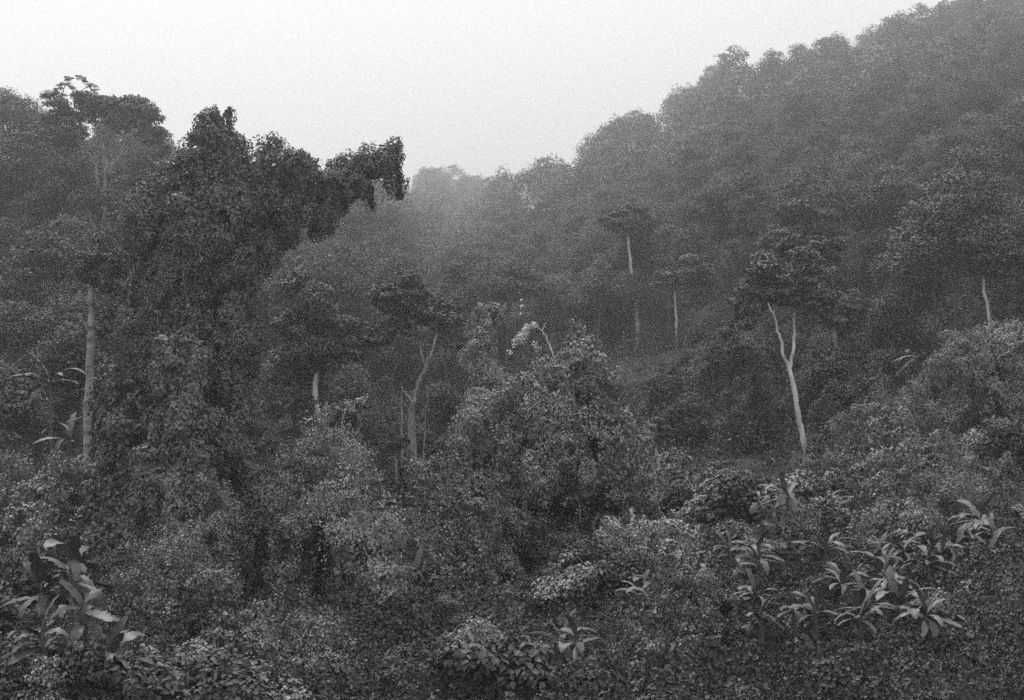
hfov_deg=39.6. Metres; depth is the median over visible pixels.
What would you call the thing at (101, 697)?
shrub
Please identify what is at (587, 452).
slope shrub
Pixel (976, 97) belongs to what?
broad crowned tree
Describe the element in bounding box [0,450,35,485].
shrub
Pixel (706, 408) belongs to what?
slope shrub
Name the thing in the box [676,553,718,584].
banana plant
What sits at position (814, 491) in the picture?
shrub
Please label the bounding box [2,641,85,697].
shrub
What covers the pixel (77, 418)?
fallen branch
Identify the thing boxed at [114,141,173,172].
round crowned tree
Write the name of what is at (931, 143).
umbrella tree
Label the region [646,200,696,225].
umbrella tree
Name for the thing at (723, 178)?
umbrella tree
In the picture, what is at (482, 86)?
sky
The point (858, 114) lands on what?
broad crowned tree
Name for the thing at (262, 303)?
layered tree
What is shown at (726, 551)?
banana plant
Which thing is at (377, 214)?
umbrella tree
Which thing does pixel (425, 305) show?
multi stemmed tree
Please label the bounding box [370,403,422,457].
slope shrub
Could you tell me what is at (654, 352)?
scrub layer
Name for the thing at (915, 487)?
creeper mound
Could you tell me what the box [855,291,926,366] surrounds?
layered tree
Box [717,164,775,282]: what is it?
tall layered tree
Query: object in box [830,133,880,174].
tiered tree
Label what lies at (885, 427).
creeper mound
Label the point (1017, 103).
flat topped tree
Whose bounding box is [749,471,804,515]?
banana plant
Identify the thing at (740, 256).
bushy tree
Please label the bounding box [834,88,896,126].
broad crowned tree
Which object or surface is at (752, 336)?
slope shrub
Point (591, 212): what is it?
umbrella tree
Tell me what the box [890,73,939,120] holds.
tiered tree
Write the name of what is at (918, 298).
tiered tree
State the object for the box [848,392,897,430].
shrub
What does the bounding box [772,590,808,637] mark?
banana plant
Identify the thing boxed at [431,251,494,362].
tall layered tree
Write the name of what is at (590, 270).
tiered tree
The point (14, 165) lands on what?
broad crowned tree
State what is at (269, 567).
creeper mound
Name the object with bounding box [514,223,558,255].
broad crowned tree
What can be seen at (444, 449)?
slope shrub
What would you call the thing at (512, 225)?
round crowned tree
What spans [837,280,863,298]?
slope shrub
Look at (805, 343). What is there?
slope shrub
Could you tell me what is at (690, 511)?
shrub
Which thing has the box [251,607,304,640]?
shrub
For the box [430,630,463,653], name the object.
shrub
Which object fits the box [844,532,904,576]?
banana plant
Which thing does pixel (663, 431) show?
thin pale tree
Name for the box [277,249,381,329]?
broad crowned tree
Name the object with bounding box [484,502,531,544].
shrub
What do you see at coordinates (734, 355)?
flat topped tree
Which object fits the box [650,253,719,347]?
tree
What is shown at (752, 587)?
banana plant
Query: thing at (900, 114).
layered tree
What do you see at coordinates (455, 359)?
slope shrub
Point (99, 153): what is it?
broad crowned tree
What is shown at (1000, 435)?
shrub
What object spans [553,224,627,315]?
broad crowned tree
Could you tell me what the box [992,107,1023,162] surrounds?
broad crowned tree
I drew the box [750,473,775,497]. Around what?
shrub
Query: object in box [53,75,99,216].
airy ridge tree
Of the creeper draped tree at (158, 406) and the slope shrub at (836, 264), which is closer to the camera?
the creeper draped tree at (158, 406)
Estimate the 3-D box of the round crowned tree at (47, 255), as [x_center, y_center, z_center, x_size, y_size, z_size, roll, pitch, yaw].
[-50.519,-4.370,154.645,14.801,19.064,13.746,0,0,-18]
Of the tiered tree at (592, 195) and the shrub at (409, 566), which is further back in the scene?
the tiered tree at (592, 195)
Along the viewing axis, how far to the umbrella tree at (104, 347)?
131.08 m
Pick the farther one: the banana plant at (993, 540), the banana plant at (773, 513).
the banana plant at (773, 513)
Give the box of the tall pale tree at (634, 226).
[596,202,660,348]
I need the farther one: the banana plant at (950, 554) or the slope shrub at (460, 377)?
the slope shrub at (460, 377)
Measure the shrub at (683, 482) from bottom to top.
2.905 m
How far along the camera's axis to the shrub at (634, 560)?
77.20 m
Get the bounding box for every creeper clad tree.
[20,218,68,300]
[256,241,288,304]
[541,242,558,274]
[756,308,797,388]
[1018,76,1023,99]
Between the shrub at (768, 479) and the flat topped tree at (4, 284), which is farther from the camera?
the flat topped tree at (4, 284)
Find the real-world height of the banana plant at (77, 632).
5.907 m
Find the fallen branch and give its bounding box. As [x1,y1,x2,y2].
[67,414,90,422]
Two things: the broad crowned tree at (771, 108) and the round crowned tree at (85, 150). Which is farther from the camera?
the broad crowned tree at (771, 108)
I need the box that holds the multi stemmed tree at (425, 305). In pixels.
[358,267,475,468]
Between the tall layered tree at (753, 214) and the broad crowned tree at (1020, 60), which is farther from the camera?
the broad crowned tree at (1020, 60)
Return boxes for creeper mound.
[0,443,129,608]
[0,612,127,680]
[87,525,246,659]
[150,464,247,611]
[195,593,370,687]
[221,467,322,619]
[228,426,395,583]
[272,479,415,619]
[300,394,375,467]
[389,316,671,596]
[423,612,569,697]
[587,514,718,581]
[617,548,750,690]
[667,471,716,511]
[735,499,825,576]
[798,380,932,501]
[828,426,996,564]
[865,311,1023,453]
[927,577,1023,618]
[944,426,1023,498]
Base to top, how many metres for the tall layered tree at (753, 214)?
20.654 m
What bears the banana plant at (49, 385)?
on the hillside terrain
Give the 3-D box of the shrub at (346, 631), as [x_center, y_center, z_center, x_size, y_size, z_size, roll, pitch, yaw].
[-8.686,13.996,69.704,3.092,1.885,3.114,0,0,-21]
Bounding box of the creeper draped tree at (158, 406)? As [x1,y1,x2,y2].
[79,104,419,599]
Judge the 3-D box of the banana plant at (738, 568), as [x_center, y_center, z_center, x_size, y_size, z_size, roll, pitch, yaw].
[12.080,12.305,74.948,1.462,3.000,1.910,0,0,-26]
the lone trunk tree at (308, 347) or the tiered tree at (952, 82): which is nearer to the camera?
the lone trunk tree at (308, 347)
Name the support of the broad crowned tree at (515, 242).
on the hillside terrain
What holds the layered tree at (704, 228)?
on the hillside terrain
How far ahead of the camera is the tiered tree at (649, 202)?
354.21 m
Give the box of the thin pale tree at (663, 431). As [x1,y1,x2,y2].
[643,417,674,469]
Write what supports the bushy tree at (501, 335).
on the hillside terrain
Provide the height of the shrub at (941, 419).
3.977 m
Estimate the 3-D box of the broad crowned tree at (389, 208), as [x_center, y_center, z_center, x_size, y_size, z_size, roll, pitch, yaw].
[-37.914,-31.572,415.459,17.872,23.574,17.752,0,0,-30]
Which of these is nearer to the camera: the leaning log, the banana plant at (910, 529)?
the leaning log
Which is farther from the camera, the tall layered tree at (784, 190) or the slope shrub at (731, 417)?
the tall layered tree at (784, 190)
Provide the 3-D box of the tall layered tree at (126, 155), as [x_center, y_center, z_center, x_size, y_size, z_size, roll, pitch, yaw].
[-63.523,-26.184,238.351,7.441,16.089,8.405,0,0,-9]
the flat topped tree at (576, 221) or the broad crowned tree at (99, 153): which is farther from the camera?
the flat topped tree at (576, 221)
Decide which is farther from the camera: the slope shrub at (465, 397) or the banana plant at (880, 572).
the slope shrub at (465, 397)
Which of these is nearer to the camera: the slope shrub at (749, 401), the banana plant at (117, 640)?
the banana plant at (117, 640)
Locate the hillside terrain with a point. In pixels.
(744, 456)
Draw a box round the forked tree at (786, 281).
[720,244,847,468]
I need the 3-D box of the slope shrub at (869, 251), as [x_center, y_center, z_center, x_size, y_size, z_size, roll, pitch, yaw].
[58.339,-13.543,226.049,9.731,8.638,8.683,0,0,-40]
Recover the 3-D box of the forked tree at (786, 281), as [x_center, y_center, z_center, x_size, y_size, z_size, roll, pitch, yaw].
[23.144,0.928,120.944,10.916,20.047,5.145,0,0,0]
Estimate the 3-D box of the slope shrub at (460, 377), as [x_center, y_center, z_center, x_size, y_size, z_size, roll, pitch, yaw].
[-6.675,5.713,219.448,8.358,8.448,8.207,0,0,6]
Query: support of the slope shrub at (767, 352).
on the hillside terrain
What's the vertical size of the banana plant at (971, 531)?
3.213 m
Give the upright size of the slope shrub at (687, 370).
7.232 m
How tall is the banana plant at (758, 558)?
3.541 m
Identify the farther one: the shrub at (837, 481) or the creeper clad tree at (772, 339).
the creeper clad tree at (772, 339)
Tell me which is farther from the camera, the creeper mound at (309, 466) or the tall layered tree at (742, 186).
the tall layered tree at (742, 186)
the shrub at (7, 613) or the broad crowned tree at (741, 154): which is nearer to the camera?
the shrub at (7, 613)
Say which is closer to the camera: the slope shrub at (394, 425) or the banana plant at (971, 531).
the banana plant at (971, 531)
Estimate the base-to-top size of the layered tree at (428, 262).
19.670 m
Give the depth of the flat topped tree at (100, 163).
228.37 m
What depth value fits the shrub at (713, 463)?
110.23 m
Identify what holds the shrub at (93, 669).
on the hillside terrain
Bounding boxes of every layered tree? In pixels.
[26,310,109,459]
[90,121,130,161]
[117,145,143,178]
[226,259,281,345]
[352,272,388,327]
[358,304,430,379]
[413,282,472,383]
[416,256,437,289]
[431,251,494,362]
[486,226,515,253]
[511,241,541,304]
[518,280,570,353]
[588,247,622,319]
[605,213,669,332]
[656,181,687,205]
[664,222,720,303]
[685,214,715,255]
[700,187,752,293]
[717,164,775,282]
[721,186,774,253]
[755,111,793,165]
[762,167,833,276]
[807,109,829,143]
[811,173,850,226]
[816,286,879,368]
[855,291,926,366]
[871,158,927,279]
[890,107,916,156]
[892,178,977,355]
[895,142,938,193]
[967,51,986,71]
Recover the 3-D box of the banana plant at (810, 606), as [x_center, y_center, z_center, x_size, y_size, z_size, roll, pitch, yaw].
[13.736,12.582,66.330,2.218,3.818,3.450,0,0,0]
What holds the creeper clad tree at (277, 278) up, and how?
on the hillside terrain
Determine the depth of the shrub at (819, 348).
147.56 m
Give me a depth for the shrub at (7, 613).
64.60 m
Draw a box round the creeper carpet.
[0,407,1023,699]
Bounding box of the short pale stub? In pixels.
[629,508,634,529]
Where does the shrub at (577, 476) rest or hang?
on the hillside terrain
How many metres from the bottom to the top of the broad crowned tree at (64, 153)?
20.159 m
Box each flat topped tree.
[0,276,32,321]
[89,156,111,181]
[253,341,345,459]
[460,239,511,273]
[549,213,593,282]
[616,182,661,221]
[674,135,719,184]
[687,323,777,451]
[706,149,744,175]
[749,217,794,266]
[770,92,829,143]
[832,135,894,233]
[834,151,892,255]
[850,163,931,292]
[885,165,1018,343]
[916,161,953,194]
[991,96,1023,150]
[1014,191,1023,218]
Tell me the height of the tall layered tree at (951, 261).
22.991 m
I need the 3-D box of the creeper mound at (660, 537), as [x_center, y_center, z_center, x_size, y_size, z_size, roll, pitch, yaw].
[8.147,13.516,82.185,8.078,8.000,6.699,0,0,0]
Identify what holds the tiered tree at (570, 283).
on the hillside terrain
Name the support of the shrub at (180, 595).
on the hillside terrain
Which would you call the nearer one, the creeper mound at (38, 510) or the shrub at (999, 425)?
the creeper mound at (38, 510)
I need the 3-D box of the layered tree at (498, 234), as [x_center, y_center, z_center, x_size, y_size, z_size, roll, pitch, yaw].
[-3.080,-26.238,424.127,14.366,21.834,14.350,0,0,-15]
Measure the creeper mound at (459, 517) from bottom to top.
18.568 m
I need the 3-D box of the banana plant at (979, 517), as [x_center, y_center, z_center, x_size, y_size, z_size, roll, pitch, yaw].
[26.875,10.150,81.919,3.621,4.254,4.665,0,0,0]
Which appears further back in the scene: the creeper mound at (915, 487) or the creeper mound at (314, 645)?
the creeper mound at (915, 487)
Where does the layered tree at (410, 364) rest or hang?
on the hillside terrain
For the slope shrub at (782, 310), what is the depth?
209.56 m
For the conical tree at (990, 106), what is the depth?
313.16 m
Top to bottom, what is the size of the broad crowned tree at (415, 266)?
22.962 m
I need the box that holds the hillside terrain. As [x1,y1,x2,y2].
[0,40,1023,699]
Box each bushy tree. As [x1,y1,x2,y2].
[0,357,56,445]
[272,410,329,455]
[273,356,388,423]
[453,311,527,372]
[500,304,550,372]
[717,244,761,291]
[930,92,956,128]
[963,114,993,127]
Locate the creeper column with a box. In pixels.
[454,301,514,452]
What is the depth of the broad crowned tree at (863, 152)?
264.51 m
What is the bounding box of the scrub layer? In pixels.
[0,168,1023,517]
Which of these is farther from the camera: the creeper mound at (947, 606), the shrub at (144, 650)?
the creeper mound at (947, 606)
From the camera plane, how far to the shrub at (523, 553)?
87.57 m
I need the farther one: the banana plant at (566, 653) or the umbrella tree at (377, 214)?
the umbrella tree at (377, 214)
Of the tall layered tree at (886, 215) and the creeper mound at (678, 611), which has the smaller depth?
the creeper mound at (678, 611)
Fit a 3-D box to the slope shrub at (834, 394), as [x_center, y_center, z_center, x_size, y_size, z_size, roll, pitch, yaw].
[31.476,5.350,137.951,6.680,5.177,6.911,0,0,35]
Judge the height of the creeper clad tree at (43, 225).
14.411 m
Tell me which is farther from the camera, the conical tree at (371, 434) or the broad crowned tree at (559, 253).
the broad crowned tree at (559, 253)
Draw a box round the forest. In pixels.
[324,0,1023,278]
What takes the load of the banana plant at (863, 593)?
on the hillside terrain
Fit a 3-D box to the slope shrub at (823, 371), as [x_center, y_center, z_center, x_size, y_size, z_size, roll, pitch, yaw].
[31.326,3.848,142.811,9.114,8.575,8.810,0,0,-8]
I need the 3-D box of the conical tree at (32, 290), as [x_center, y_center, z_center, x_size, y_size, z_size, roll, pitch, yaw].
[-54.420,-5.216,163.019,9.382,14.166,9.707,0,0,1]
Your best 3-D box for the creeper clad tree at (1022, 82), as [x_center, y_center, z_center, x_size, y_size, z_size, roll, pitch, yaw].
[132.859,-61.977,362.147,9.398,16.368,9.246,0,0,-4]
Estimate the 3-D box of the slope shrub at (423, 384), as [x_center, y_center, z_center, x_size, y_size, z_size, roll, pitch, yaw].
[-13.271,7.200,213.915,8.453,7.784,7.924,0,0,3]
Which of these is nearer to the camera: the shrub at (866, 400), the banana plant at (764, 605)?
the banana plant at (764, 605)
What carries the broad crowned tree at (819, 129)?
on the hillside terrain
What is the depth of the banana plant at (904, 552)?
75.91 m
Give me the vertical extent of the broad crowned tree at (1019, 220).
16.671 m
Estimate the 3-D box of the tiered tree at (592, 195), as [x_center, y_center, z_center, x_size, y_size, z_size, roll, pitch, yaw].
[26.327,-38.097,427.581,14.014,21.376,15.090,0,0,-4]
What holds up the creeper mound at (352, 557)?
on the hillside terrain
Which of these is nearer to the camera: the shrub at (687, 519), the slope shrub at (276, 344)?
the shrub at (687, 519)
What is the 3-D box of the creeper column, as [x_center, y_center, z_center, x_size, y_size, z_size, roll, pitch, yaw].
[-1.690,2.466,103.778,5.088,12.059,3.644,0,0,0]
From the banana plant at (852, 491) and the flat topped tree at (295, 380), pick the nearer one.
the banana plant at (852, 491)
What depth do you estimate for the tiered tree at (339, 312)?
222.44 m
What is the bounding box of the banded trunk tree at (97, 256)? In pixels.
[68,230,133,469]
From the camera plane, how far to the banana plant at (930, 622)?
63.50 m
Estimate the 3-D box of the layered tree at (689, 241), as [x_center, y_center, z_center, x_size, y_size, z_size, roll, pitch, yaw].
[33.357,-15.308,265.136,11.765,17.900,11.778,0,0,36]
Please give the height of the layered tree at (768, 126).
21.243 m
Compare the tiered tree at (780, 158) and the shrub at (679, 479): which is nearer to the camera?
the shrub at (679, 479)
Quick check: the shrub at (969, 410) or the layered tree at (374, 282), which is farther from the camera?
the layered tree at (374, 282)
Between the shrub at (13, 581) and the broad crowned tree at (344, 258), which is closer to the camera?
the shrub at (13, 581)
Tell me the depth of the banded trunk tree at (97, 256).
97.68 m
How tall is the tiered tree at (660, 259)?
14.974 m
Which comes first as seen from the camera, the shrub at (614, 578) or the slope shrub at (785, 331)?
the shrub at (614, 578)
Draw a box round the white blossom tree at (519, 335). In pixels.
[507,299,555,375]
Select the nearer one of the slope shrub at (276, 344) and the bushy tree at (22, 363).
the bushy tree at (22, 363)
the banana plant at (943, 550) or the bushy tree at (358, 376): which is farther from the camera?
the bushy tree at (358, 376)
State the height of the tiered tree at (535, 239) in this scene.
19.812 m
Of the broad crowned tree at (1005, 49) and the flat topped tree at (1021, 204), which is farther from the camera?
the broad crowned tree at (1005, 49)
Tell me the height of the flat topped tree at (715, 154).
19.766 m
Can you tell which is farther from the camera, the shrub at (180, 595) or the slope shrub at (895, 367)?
the slope shrub at (895, 367)
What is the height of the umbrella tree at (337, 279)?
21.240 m
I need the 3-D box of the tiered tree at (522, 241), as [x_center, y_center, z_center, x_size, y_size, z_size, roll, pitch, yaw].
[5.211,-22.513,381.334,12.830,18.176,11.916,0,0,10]
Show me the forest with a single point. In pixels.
(693, 112)
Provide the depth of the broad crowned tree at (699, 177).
336.53 m
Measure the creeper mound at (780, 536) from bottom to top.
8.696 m
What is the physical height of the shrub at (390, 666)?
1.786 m
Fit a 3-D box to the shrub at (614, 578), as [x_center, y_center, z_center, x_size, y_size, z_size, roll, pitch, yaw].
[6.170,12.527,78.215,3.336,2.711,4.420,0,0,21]
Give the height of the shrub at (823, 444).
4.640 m
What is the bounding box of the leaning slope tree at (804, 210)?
[753,198,847,327]
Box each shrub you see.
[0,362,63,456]
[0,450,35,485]
[0,567,49,606]
[0,592,30,651]
[0,625,52,674]
[0,654,60,699]
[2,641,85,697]
[9,654,80,699]
[34,640,125,699]
[54,456,92,466]
[76,658,148,699]
[108,615,191,654]
[112,644,165,698]
[142,646,272,699]
[160,637,223,698]
[203,650,317,699]
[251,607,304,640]
[259,314,283,346]
[263,305,284,330]
[306,614,359,640]
[344,491,423,521]
[358,556,411,601]
[359,442,427,500]
[362,422,397,451]
[366,502,417,536]
[368,488,391,504]
[368,501,407,525]
[369,374,408,421]
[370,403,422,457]
[372,420,405,455]
[373,364,415,394]
[374,652,419,692]
[383,525,440,561]
[387,586,444,636]
[393,378,467,459]
[394,390,443,431]
[394,418,438,460]
[400,373,440,411]
[406,565,458,597]
[424,354,463,387]
[427,413,464,470]
[429,546,502,568]
[430,594,468,627]
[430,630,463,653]
[434,618,503,673]
[435,633,560,699]
[436,352,458,381]
[437,421,508,462]
[443,361,474,404]
[462,364,503,403]
[473,535,527,584]
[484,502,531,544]
[517,524,567,560]
[518,515,556,544]
[528,548,607,611]
[528,556,557,568]
[534,511,620,544]
[540,538,613,606]
[576,464,591,480]
[582,427,638,474]
[584,547,660,587]
[598,550,658,601]
[600,482,667,522]
[632,470,695,487]
[635,374,709,426]
[635,469,684,487]
[640,371,715,411]
[648,392,715,448]
[650,513,700,545]
[653,447,703,475]
[656,476,670,486]
[660,482,688,514]
[665,392,711,427]
[667,349,696,376]
[669,474,755,530]
[675,347,724,398]
[679,478,695,490]
[685,313,732,352]
[692,341,721,370]
[697,473,774,541]
[699,458,743,478]
[707,518,753,561]
[711,401,790,453]
[718,374,750,410]
[720,368,746,390]
[723,365,765,401]
[730,388,788,423]
[733,468,765,477]
[741,331,765,354]
[742,380,777,423]
[748,340,787,391]
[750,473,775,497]
[751,286,772,322]
[761,326,799,353]
[762,469,856,534]
[762,504,804,539]
[770,274,808,328]
[771,331,809,368]
[780,293,817,335]
[780,355,810,381]
[781,323,810,359]
[782,346,868,420]
[785,474,844,530]
[787,289,823,322]
[791,360,813,398]
[804,429,855,470]
[805,315,863,370]
[805,327,830,364]
[805,378,862,425]
[809,326,832,349]
[809,342,847,358]
[813,341,869,398]
[816,272,846,287]
[816,451,892,500]
[818,412,862,438]
[819,255,848,277]
[820,474,854,508]
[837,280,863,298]
[843,330,906,369]
[844,350,865,370]
[846,263,879,290]
[847,237,895,280]
[848,350,902,398]
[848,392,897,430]
[857,348,928,402]
[868,322,933,366]
[931,408,953,430]
[952,392,994,428]
[964,414,1023,470]
[965,416,1023,456]
[1012,503,1023,522]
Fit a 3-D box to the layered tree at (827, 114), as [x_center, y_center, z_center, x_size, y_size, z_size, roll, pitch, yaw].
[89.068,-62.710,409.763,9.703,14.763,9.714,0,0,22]
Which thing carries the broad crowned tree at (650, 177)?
on the hillside terrain
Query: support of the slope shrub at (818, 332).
on the hillside terrain
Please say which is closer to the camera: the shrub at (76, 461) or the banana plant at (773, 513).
the banana plant at (773, 513)
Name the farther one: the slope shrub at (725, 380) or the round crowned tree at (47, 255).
the slope shrub at (725, 380)
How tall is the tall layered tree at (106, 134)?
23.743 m
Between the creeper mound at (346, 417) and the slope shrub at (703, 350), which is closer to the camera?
the creeper mound at (346, 417)
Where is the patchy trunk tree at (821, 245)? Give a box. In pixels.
[770,231,868,349]
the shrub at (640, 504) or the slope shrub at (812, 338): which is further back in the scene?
the slope shrub at (812, 338)
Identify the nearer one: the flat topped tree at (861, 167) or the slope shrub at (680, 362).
the slope shrub at (680, 362)
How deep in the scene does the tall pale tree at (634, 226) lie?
245.25 m
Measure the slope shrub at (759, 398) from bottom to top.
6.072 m
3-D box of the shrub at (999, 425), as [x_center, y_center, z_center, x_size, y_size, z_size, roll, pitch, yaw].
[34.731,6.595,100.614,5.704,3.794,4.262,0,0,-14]
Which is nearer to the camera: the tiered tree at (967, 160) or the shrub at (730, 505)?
the shrub at (730, 505)
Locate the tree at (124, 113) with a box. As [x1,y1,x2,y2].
[7,90,176,229]
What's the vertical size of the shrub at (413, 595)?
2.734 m
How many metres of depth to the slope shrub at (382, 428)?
160.68 m
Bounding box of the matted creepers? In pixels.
[0,505,1023,699]
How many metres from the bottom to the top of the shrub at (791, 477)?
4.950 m
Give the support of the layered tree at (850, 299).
on the hillside terrain
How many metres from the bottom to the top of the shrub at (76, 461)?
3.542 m
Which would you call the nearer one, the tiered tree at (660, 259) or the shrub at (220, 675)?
the shrub at (220, 675)
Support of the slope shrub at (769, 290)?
on the hillside terrain
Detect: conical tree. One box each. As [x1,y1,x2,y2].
[10,270,56,335]
[324,380,386,454]
[559,273,596,330]
[683,253,724,305]
[982,101,1002,117]
[988,235,1023,319]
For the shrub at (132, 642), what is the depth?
64.45 m
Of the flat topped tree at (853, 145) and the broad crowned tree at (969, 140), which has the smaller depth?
the broad crowned tree at (969, 140)
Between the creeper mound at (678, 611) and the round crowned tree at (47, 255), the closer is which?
the creeper mound at (678, 611)
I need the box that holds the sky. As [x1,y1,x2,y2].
[0,0,985,210]
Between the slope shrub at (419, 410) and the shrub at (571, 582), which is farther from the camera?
the slope shrub at (419, 410)
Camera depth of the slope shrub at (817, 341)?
169.65 m
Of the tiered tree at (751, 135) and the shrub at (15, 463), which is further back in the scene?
the tiered tree at (751, 135)
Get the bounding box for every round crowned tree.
[0,221,104,307]
[10,187,87,241]
[53,138,97,167]
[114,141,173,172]
[352,234,391,265]
[360,310,435,393]
[364,197,409,239]
[489,217,528,253]
[562,265,638,348]
[952,130,1023,193]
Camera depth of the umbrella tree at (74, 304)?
132.19 m
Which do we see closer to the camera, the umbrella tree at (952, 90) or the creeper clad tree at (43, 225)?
the creeper clad tree at (43, 225)
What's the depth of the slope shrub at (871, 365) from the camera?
141.58 m
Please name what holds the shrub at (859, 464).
on the hillside terrain
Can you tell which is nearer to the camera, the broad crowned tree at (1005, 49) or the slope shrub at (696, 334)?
the slope shrub at (696, 334)
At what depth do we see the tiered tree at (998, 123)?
266.86 m
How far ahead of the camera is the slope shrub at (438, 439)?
142.97 m
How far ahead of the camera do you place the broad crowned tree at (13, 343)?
136.13 m
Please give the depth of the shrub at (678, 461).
120.50 m
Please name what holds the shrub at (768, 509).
on the hillside terrain
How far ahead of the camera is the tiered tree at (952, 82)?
355.97 m
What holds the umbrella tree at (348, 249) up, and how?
on the hillside terrain
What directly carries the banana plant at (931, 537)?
on the hillside terrain
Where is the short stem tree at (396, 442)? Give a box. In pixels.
[378,434,410,490]
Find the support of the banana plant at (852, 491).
on the hillside terrain
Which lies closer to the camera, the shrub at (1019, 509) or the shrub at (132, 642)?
the shrub at (132, 642)
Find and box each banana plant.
[0,551,77,631]
[0,595,69,664]
[11,353,84,472]
[27,534,114,634]
[32,602,77,642]
[33,411,75,463]
[48,579,128,646]
[101,615,153,682]
[102,628,135,652]
[133,639,155,666]
[521,609,597,667]
[556,614,604,678]
[615,569,663,604]
[625,583,665,638]
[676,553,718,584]
[706,539,738,563]
[711,529,747,582]
[723,554,756,597]
[730,529,784,576]
[732,535,755,568]
[732,541,784,590]
[732,568,776,630]
[738,594,783,656]
[742,479,781,536]
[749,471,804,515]
[753,489,802,527]
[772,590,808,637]
[789,582,837,645]
[791,519,858,580]
[816,555,871,598]
[816,565,876,623]
[827,569,903,648]
[832,477,879,520]
[835,594,886,658]
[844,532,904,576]
[856,565,944,644]
[858,547,916,609]
[865,527,926,576]
[867,559,911,620]
[888,581,965,655]
[890,333,938,433]
[893,518,922,545]
[896,519,963,572]
[900,538,955,597]
[902,527,940,550]
[907,581,948,613]
[919,530,962,588]
[932,521,972,585]
[942,491,1017,541]
[949,522,986,544]
[966,530,1009,585]
[971,513,1015,547]
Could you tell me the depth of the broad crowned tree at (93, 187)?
202.39 m
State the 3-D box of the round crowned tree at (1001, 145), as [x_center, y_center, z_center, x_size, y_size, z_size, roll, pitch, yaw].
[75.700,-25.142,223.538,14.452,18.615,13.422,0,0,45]
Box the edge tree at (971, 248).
[955,234,1023,336]
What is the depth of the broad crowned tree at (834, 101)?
413.89 m
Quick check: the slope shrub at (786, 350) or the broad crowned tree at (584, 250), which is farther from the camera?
the broad crowned tree at (584, 250)
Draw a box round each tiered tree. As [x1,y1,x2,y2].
[0,131,23,217]
[0,199,15,244]
[286,259,363,340]
[333,221,350,247]
[481,235,512,262]
[511,233,528,262]
[523,226,565,274]
[524,269,591,350]
[530,253,561,293]
[554,195,591,227]
[576,260,627,337]
[582,188,598,203]
[627,195,659,238]
[640,238,674,302]
[643,199,675,238]
[651,217,691,304]
[713,125,760,169]
[718,119,763,167]
[758,148,791,186]
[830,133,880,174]
[865,227,964,327]
[875,108,902,163]
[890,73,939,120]
[900,71,940,107]
[900,125,949,158]
[937,49,976,93]
[941,72,986,127]
[945,144,1021,212]
[953,110,990,133]
[954,220,1021,309]
[990,115,1023,189]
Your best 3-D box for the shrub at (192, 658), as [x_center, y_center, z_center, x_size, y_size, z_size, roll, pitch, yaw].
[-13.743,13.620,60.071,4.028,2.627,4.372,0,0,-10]
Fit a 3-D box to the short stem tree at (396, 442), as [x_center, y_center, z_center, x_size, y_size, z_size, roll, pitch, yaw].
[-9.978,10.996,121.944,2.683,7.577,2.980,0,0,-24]
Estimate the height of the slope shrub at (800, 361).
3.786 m
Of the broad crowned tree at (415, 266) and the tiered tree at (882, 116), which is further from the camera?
the tiered tree at (882, 116)
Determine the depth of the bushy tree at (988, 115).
300.19 m
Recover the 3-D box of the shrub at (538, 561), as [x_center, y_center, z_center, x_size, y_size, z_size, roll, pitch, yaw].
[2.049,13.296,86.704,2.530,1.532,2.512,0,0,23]
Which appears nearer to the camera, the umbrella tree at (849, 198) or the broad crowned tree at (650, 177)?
the umbrella tree at (849, 198)
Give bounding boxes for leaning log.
[413,547,423,570]
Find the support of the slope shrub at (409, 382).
on the hillside terrain
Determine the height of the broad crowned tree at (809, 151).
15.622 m
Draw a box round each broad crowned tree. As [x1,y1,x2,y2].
[0,86,47,137]
[0,132,59,240]
[0,217,42,281]
[0,297,56,433]
[1,139,96,201]
[34,212,111,289]
[66,156,140,234]
[85,137,116,162]
[100,123,175,162]
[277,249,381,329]
[286,363,384,432]
[313,217,346,248]
[334,208,379,248]
[354,252,439,314]
[362,202,414,240]
[375,225,425,264]
[387,247,440,293]
[429,241,481,288]
[477,258,531,308]
[513,221,543,254]
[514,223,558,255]
[530,284,602,344]
[540,225,613,276]
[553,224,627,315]
[576,215,623,249]
[580,184,638,221]
[597,266,662,338]
[617,167,672,199]
[670,159,717,200]
[671,157,694,193]
[707,137,775,181]
[750,100,796,136]
[764,161,811,204]
[769,155,847,217]
[770,133,819,165]
[792,115,842,152]
[793,146,834,170]
[810,115,880,158]
[822,90,857,118]
[827,103,884,138]
[829,147,888,251]
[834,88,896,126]
[861,66,914,108]
[874,132,910,166]
[883,97,964,152]
[885,91,947,126]
[915,69,945,95]
[922,130,974,171]
[937,122,1023,180]
[941,74,1015,126]
[978,29,1023,98]
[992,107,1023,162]
[1004,42,1023,83]
[1004,197,1023,245]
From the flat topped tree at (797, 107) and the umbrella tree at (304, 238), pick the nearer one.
the umbrella tree at (304, 238)
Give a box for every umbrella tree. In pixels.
[16,275,157,346]
[21,321,120,453]
[26,276,112,407]
[43,129,99,156]
[258,250,374,313]
[264,251,328,281]
[272,226,323,251]
[274,241,338,269]
[311,236,377,273]
[325,198,393,228]
[459,252,565,381]
[575,200,630,223]
[624,158,676,183]
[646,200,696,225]
[658,178,751,299]
[701,171,745,192]
[766,170,895,285]
[909,130,952,162]
[936,76,1015,113]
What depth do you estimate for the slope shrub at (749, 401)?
145.08 m
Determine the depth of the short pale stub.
85.94 m
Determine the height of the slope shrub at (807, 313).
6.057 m
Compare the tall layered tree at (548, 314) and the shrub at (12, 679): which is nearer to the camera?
the shrub at (12, 679)
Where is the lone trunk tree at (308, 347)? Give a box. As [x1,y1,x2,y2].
[265,267,369,445]

